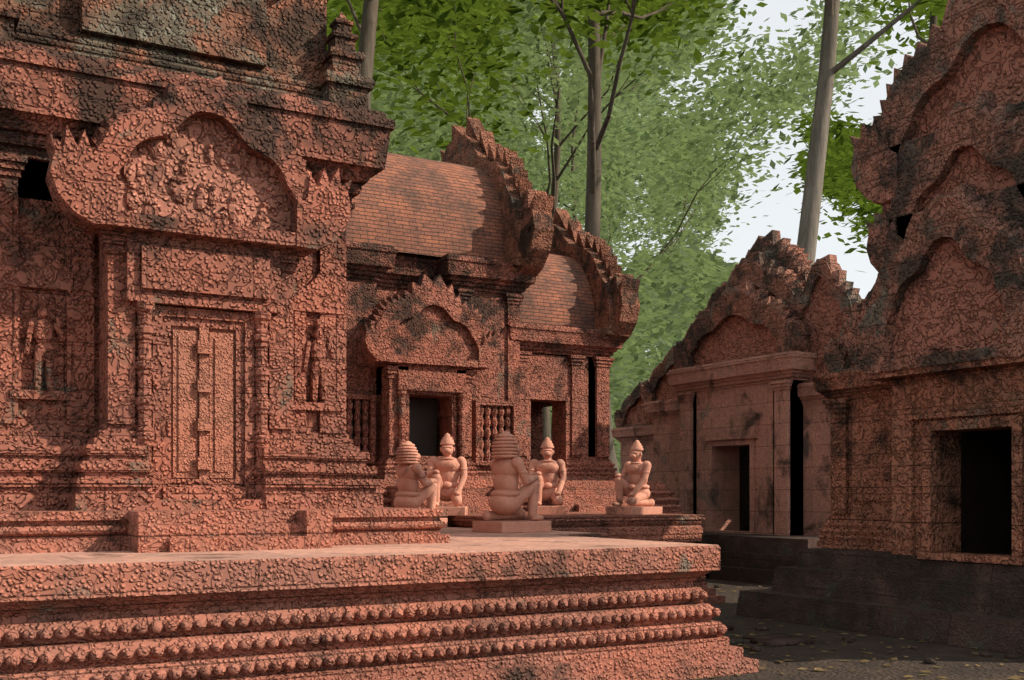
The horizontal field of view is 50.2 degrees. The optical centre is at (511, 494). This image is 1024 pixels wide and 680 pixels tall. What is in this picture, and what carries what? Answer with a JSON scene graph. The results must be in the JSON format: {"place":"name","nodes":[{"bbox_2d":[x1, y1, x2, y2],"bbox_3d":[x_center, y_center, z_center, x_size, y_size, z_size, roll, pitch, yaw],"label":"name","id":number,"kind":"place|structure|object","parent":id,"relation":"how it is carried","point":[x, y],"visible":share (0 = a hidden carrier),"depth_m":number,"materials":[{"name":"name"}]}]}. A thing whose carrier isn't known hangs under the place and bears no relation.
{"place":"outdoors","nodes":[
{"label":"outdoors","id":0,"kind":"place"},
{"bbox_2d":[327,0,425,109],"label":"tree","id":1,"kind":"object","parent":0,"point":[367,27],"depth_m":29.97,"materials":[{"name":"grey plant"}]},
{"bbox_2d":[440,518,447,526],"bbox_3d":[-1.200,0.343,13.360,0.656,0.114,0.513,0,0,-38],"label":"statue pedestal","id":2,"kind":"object","parent":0,"point":[445,520],"visible":0.2,"depth_m":13.34,"materials":[{"name":"pink stone"}]},
{"bbox_2d":[394,441,440,516],"bbox_3d":[-1.186,-0.182,13.371,0.593,0.936,0.549,0,0,-38],"label":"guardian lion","id":3,"kind":"object","parent":2,"relation":"on","point":[410,473],"visible":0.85,"depth_m":13.20},
{"bbox_2d":[346,240,622,480],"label":"mandapa walls","id":4,"kind":"structure","parent":0,"point":[457,339],"depth_m":17.05,"materials":[{"name":"brown stone"}]},
{"bbox_2d":[346,397,505,455],"bbox_3d":[-1.379,-0.885,17.049,2.960,1.330,0.150,0,0,-30],"label":"dark mandapa interior","id":5,"kind":"object","parent":4,"relation":"in","point":[423,425],"visible":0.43,"depth_m":17.04,"materials":[{"name":"black"}]},
{"bbox_2d":[346,153,594,328],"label":"tiled roof","id":6,"kind":"structure","parent":4,"relation":"on","point":[409,205],"depth_m":17.45,"materials":[{"name":"orange brick"}]},
{"bbox_2d":[416,117,640,343],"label":"mandapa gables","id":7,"kind":"object","parent":4,"relation":"on","point":[536,233],"visible":0.49,"depth_m":18.43,"materials":[{"name":"brown stone"}]},
{"bbox_2d":[431,0,929,364],"label":"sky","id":8,"kind":"structure","parent":0,"point":[782,216],"materials":[{"name":"white"}]},
{"bbox_2d":[611,351,829,535],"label":"gopura walls","id":9,"kind":"structure","parent":0,"point":[770,411],"depth_m":18.98,"materials":[{"name":"brown stone"}]},
{"bbox_2d":[614,230,863,427],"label":"gopura pediments","id":10,"kind":"object","parent":9,"relation":"on","point":[787,275],"visible":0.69,"depth_m":19.06,"materials":[{"name":"brown stone"}]},
{"bbox_2d":[627,260,843,424],"bbox_3d":[3.866,-2.836,20.264,0.680,2.872,6.395,0,0,-30],"label":"gopura tympana","id":11,"kind":"object","parent":10,"relation":"in","point":[736,337],"visible":0.35,"depth_m":19.05,"materials":[{"name":"brown stone"}]},
{"bbox_2d":[739,447,749,530],"bbox_3d":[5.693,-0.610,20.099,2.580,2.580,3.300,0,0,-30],"label":"doorway","id":12,"kind":"structure","parent":9,"relation":"in","point":[744,488],"depth_m":20.28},
{"bbox_2d":[691,579,1023,679],"bbox_3d":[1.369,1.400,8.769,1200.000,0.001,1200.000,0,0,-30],"label":"earth ground","id":13,"kind":"structure","parent":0,"point":[952,661],"depth_m":9.45,"materials":[{"name":"soil"}]},
{"bbox_2d":[0,526,758,679],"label":"stone platform","id":14,"kind":"structure","parent":13,"relation":"on","point":[52,598],"depth_m":7.29,"materials":[{"name":"stone"}]},
{"bbox_2d":[0,525,713,566],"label":"platform top slabs","id":15,"kind":"structure","parent":14,"relation":"on","point":[465,540],"depth_m":7.84,"materials":[{"name":"stone"}]},
{"bbox_2d":[0,507,449,553],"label":"tower plinth","id":16,"kind":"structure","parent":15,"relation":"on","point":[56,531],"depth_m":7.83,"materials":[{"name":"stone"}]},
{"bbox_2d":[0,40,394,510],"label":"temple wall","id":17,"kind":"structure","parent":16,"relation":"on","point":[100,294],"depth_m":8.53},
{"bbox_2d":[0,0,375,108],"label":"tower upper tiers","id":18,"kind":"object","parent":17,"relation":"on","point":[280,46],"visible":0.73,"depth_m":9.17,"materials":[{"name":"brown stone"}]},
{"bbox_2d":[171,326,234,481],"bbox_3d":[-2.453,-0.715,8.708,0.515,1.225,0.085,0,0,-30],"label":"false door","id":19,"kind":"structure","parent":17,"relation":"attached to","point":[202,404],"depth_m":8.69,"materials":[{"name":"stone"}]},
{"bbox_2d":[116,117,292,231],"bbox_3d":[-2.422,-2.520,8.656,1.468,0.931,0.072,0,0,-30],"label":"carved tympanum","id":20,"kind":"object","parent":17,"relation":"attached to","point":[205,169],"visible":0.82,"depth_m":8.64,"materials":[{"name":"brown stone"}]},
{"bbox_2d":[472,520,550,532],"bbox_3d":[-0.001,0.342,11.685,0.669,0.116,0.524,0,0,-38],"label":"statue pedestal","id":21,"kind":"object","parent":15,"relation":"on","point":[515,526],"visible":0.99,"depth_m":11.48,"materials":[{"name":"pink stone"}]},
{"bbox_2d":[483,431,543,520],"bbox_3d":[0.014,-0.194,11.697,0.605,0.956,0.561,0,0,-38],"label":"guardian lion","id":22,"kind":"object","parent":21,"relation":"on","point":[507,499],"visible":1,"depth_m":11.53},
{"bbox_2d":[440,511,704,534],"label":"stone platform","id":23,"kind":"structure","parent":15,"relation":"on","point":[583,519],"depth_m":13.53,"materials":[{"name":"stone"}]},
{"bbox_2d":[426,506,467,515],"bbox_3d":[-0.812,0.206,13.678,0.486,0.108,0.621,0,0,0],"label":"statue pedestal","id":24,"kind":"object","parent":23,"relation":"on","point":[457,510],"visible":0.6,"depth_m":13.37,"materials":[{"name":"stone"}]},
{"bbox_2d":[426,433,467,506],"bbox_3d":[-0.812,-0.311,13.661,0.520,0.927,0.562,0,0,0],"label":"guardian statue","id":25,"kind":"object","parent":24,"relation":"on","point":[445,469],"visible":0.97,"depth_m":13.65,"materials":[{"name":"pink stone"}]},
{"bbox_2d":[528,437,566,505],"bbox_3d":[0.474,-0.311,14.634,0.520,0.927,0.562,0,0,0],"label":"guardian statue","id":26,"kind":"object","parent":23,"relation":"on","point":[546,469],"visible":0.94,"depth_m":14.62,"materials":[{"name":"pink stone"}]},
{"bbox_2d":[537,506,566,513],"bbox_3d":[0.474,0.206,14.651,0.486,0.108,0.621,0,0,0],"label":"statue pedestal","id":27,"kind":"object","parent":23,"relation":"on","point":[551,509],"visible":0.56,"depth_m":14.34,"materials":[{"name":"pink stone"}]},
{"bbox_2d":[606,506,661,514],"bbox_3d":[1.593,0.209,14.255,0.586,0.102,0.459,0,0,-40],"label":"statue pedestal","id":28,"kind":"object","parent":23,"relation":"on","point":[636,510],"visible":1,"depth_m":14.08,"materials":[{"name":"stone"}]},
{"bbox_2d":[612,440,654,506],"bbox_3d":[1.581,-0.280,14.245,0.530,0.876,0.491,0,0,-40],"label":"guardian statue","id":29,"kind":"object","parent":28,"relation":"on","point":[635,490],"visible":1,"depth_m":14.20,"materials":[{"name":"pink stone"}]},
{"bbox_2d":[0,591,725,679],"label":"platform bead rows","id":30,"kind":"object","parent":14,"relation":"on","point":[79,656],"visible":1,"depth_m":7.15,"materials":[{"name":"stone"}]},
{"bbox_2d":[371,479,682,513],"bbox_3d":[-1.773,0.090,18.560,7.710,0.620,6.860,0,0,-30],"label":"temple base","id":31,"kind":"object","parent":14,"relation":"on","point":[588,495],"depth_m":16.60,"materials":[{"name":"red stone"}]},
{"bbox_2d":[371,81,398,114],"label":"tree","id":32,"kind":"object","parent":13,"relation":"on","point":[375,108],"visible":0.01,"depth_m":50.02,"materials":[{"name":"green plant"}]},
{"bbox_2d":[327,4,503,159],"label":"tree","id":33,"kind":"object","parent":13,"relation":"on","point":[376,103],"depth_m":49.63,"materials":[{"name":"green plant"}]},
{"bbox_2d":[327,0,767,472],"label":"tree","id":34,"kind":"object","parent":13,"relation":"on","point":[432,24],"depth_m":37.43,"materials":[{"name":"green plant"}]},
{"bbox_2d":[412,13,756,267],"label":"tree","id":35,"kind":"object","parent":13,"relation":"on","point":[624,166],"depth_m":71.31,"materials":[{"name":"green plant"}]},
{"bbox_2d":[550,323,654,440],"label":"understorey","id":36,"kind":"object","parent":13,"relation":"on","point":[628,364],"depth_m":57.82,"materials":[{"name":"green plant"}]},
{"bbox_2d":[616,346,649,472],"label":"understorey","id":37,"kind":"object","parent":13,"relation":"on","point":[648,363],"depth_m":66.62,"materials":[{"name":"green plant"}]},
{"bbox_2d":[617,262,654,349],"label":"foliage","id":38,"kind":"object","parent":13,"relation":"on","point":[646,344],"depth_m":67.41,"materials":[{"name":"green plant"}]},
{"bbox_2d":[371,0,913,458],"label":"tree","id":39,"kind":"object","parent":13,"relation":"on","point":[709,137],"depth_m":54.42,"materials":[{"name":"green plant"}]},
{"bbox_2d":[610,232,736,466],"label":"understorey","id":40,"kind":"object","parent":13,"relation":"on","point":[670,306],"visible":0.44,"depth_m":54.31,"materials":[{"name":"green plant"}]},
{"bbox_2d":[695,532,819,584],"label":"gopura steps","id":41,"kind":"structure","parent":13,"relation":"on","point":[753,558],"depth_m":17.49,"materials":[{"name":"grey stone"}]},
{"bbox_2d":[694,584,1023,679],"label":"dry leaves","id":42,"kind":"object","parent":13,"relation":"on","point":[865,660],"visible":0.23,"depth_m":9.25,"materials":[{"name":"brown plant"}]},
{"bbox_2d":[771,0,947,272],"bbox_3d":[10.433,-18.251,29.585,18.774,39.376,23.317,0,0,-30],"label":"tree","id":43,"kind":"object","parent":13,"relation":"on","point":[811,202],"depth_m":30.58,"materials":[{"name":"grey plant"}]},
{"bbox_2d":[714,584,1016,679],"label":"ground stones","id":44,"kind":"object","parent":13,"relation":"on","point":[777,640],"visible":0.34,"depth_m":10.27,"materials":[{"name":"grey stone"}]},
{"bbox_2d":[736,548,1023,655],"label":"stone plinth","id":45,"kind":"structure","parent":13,"relation":"on","point":[980,606],"depth_m":10.94,"materials":[{"name":"grey stone"}]},
{"bbox_2d":[898,0,944,10],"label":"tree","id":46,"kind":"object","parent":13,"relation":"on","point":[930,8],"depth_m":39.65,"materials":[{"name":"green plant"}]},
{"bbox_2d":[811,356,1023,564],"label":"library walls","id":47,"kind":"structure","parent":0,"point":[895,461],"depth_m":11.18,"materials":[{"name":"brown stone"}]},
{"bbox_2d":[823,0,1023,374],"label":"library pediments","id":48,"kind":"object","parent":47,"relation":"on","point":[899,175],"visible":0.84,"depth_m":11.10,"materials":[{"name":"brown stone"}]},
{"bbox_2d":[851,25,1023,367],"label":"pediment panel","id":49,"kind":"object","parent":48,"relation":"attached to","point":[952,301],"visible":0.57,"depth_m":10.84,"materials":[{"name":"brown stone"}]},
{"bbox_2d":[961,429,1011,553],"bbox_3d":[5.751,-0.350,11.299,2.080,1.940,1.900,0,0,-30],"label":"doorway","id":50,"kind":"structure","parent":47,"relation":"in","point":[986,492],"depth_m":11.49,"materials":[{"name":"black"}]}
]}

